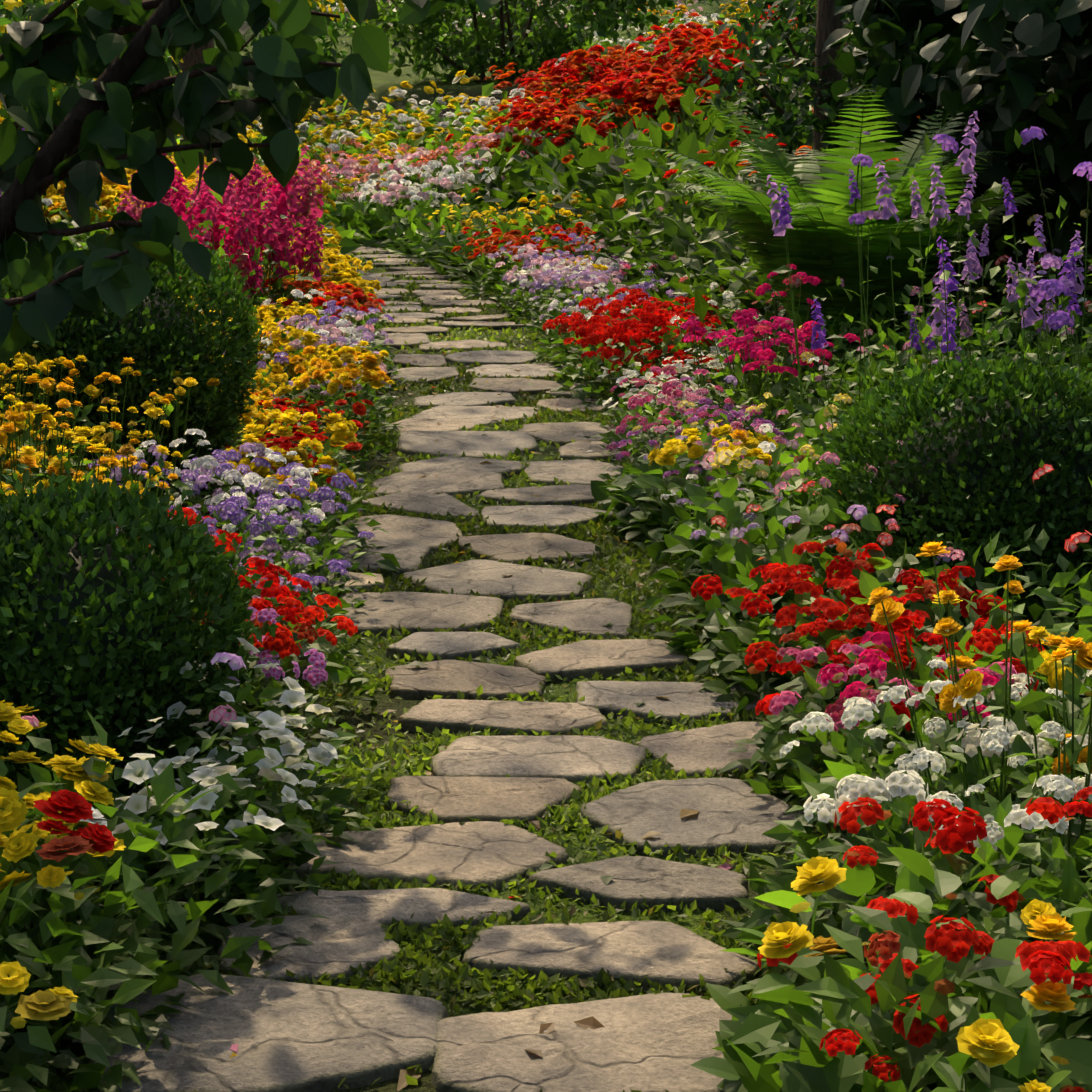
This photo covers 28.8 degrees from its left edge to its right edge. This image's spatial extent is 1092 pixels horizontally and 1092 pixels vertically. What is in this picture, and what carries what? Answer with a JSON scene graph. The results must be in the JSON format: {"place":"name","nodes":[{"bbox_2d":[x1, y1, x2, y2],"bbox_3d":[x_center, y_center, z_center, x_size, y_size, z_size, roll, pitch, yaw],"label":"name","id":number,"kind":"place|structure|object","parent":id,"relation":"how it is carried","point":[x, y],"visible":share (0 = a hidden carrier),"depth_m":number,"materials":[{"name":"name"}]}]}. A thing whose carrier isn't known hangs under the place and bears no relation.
{"place":"outdoors","nodes":[
{"label":"outdoors","id":0,"kind":"place"},
{"bbox_2d":[17,0,1091,1091],"bbox_3d":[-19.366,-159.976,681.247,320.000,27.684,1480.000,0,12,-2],"label":"ground","id":1,"kind":"structure","parent":0,"point":[383,81],"depth_m":5.41,"materials":[{"name":"green plant"}]},
{"bbox_2d":[0,0,132,129],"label":"shrub","id":2,"kind":"object","parent":1,"relation":"on","point":[42,4],"visible":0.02,"depth_m":20.31,"materials":[{"name":"green plant"}]},
{"bbox_2d":[0,0,184,139],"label":"shrub","id":3,"kind":"object","parent":1,"relation":"on","point":[11,10],"visible":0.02,"depth_m":16.24,"materials":[{"name":"green plant"}]},
{"bbox_2d":[0,446,285,808],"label":"boxwood","id":4,"kind":"object","parent":1,"relation":"on","point":[99,627],"visible":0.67,"depth_m":4.05,"materials":[{"name":"green plant"}]},
{"bbox_2d":[0,197,295,503],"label":"boxwood","id":5,"kind":"object","parent":1,"relation":"on","point":[159,335],"visible":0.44,"depth_m":6.91,"materials":[{"name":"green plant"}]},
{"bbox_2d":[22,0,367,99],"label":"shrub","id":6,"kind":"object","parent":1,"relation":"on","point":[331,22],"visible":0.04,"depth_m":29.01,"materials":[{"name":"green plant"}]},
{"bbox_2d":[179,39,218,162],"bbox_3d":[-3.766,-9.590,21.919,9.091,12.572,10.552,0,12,-2],"label":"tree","id":7,"kind":"object","parent":1,"relation":"on","point":[191,57],"visible":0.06,"depth_m":22.62,"materials":[{"name":"green plant"}]},
{"bbox_2d":[0,0,537,362],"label":"tree","id":8,"kind":"object","parent":1,"relation":"on","point":[81,138],"visible":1,"depth_m":4.66,"materials":[{"name":"green plant"}]},
{"bbox_2d":[90,244,807,1091],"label":"path stones","id":9,"kind":"object","parent":1,"relation":"on","point":[290,1034],"visible":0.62,"depth_m":4.16,"materials":[{"name":"grey stone"}]},
{"bbox_2d":[230,296,759,1090],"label":"fallen petals","id":10,"kind":"object","parent":9,"relation":"on","point":[592,1022],"visible":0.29,"depth_m":4.11,"materials":[{"name":"brown plant"}]},
{"bbox_2d":[23,233,895,1091],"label":"ground cover","id":11,"kind":"object","parent":1,"relation":"on","point":[485,981],"visible":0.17,"depth_m":4.66,"materials":[{"name":"green plant"}]},
{"bbox_2d":[490,0,531,45],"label":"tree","id":12,"kind":"object","parent":1,"relation":"on","point":[521,28],"visible":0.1,"depth_m":33.70,"materials":[{"name":"green plant"}]},
{"bbox_2d":[368,0,667,82],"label":"shrub","id":13,"kind":"object","parent":1,"relation":"on","point":[477,53],"visible":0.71,"depth_m":29.82,"materials":[{"name":"green plant"}]},
{"bbox_2d":[0,0,1091,1091],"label":"flower beds","id":14,"kind":"object","parent":1,"relation":"on","point":[969,936],"visible":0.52,"depth_m":5.16,"materials":[{"name":"multicoloured plant"}]},
{"bbox_2d":[622,80,1056,369],"bbox_3d":[1.421,-1.442,9.739,2.175,1.357,2.171,0,12,-2],"label":"fern","id":15,"kind":"object","parent":14,"relation":"on","point":[822,239],"visible":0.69,"depth_m":9.38,"materials":[{"name":"green plant"}]},
{"bbox_2d":[621,0,810,52],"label":"shrub","id":16,"kind":"object","parent":1,"relation":"on","point":[671,4],"visible":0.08,"depth_m":29.83,"materials":[{"name":"green plant"}]},
{"bbox_2d":[735,0,856,73],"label":"shrub","id":17,"kind":"object","parent":1,"relation":"on","point":[770,15],"depth_m":20.02,"materials":[{"name":"green plant"}]},
{"bbox_2d":[682,0,922,174],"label":"shrub","id":18,"kind":"object","parent":1,"relation":"on","point":[798,52],"visible":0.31,"depth_m":14.88,"materials":[{"name":"green plant"}]},
{"bbox_2d":[813,0,842,174],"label":"tree","id":19,"kind":"object","parent":1,"relation":"on","point":[828,23],"visible":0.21,"depth_m":13.73,"materials":[{"name":"brown plant"}]},
{"bbox_2d":[785,321,1091,627],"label":"boxwood","id":20,"kind":"object","parent":1,"relation":"on","point":[984,440],"visible":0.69,"depth_m":5.45,"materials":[{"name":"green plant"}]},
{"bbox_2d":[822,0,1091,321],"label":"shrub","id":21,"kind":"object","parent":1,"relation":"on","point":[1004,69],"visible":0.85,"depth_m":8.95,"materials":[{"name":"green plant"}]}
]}

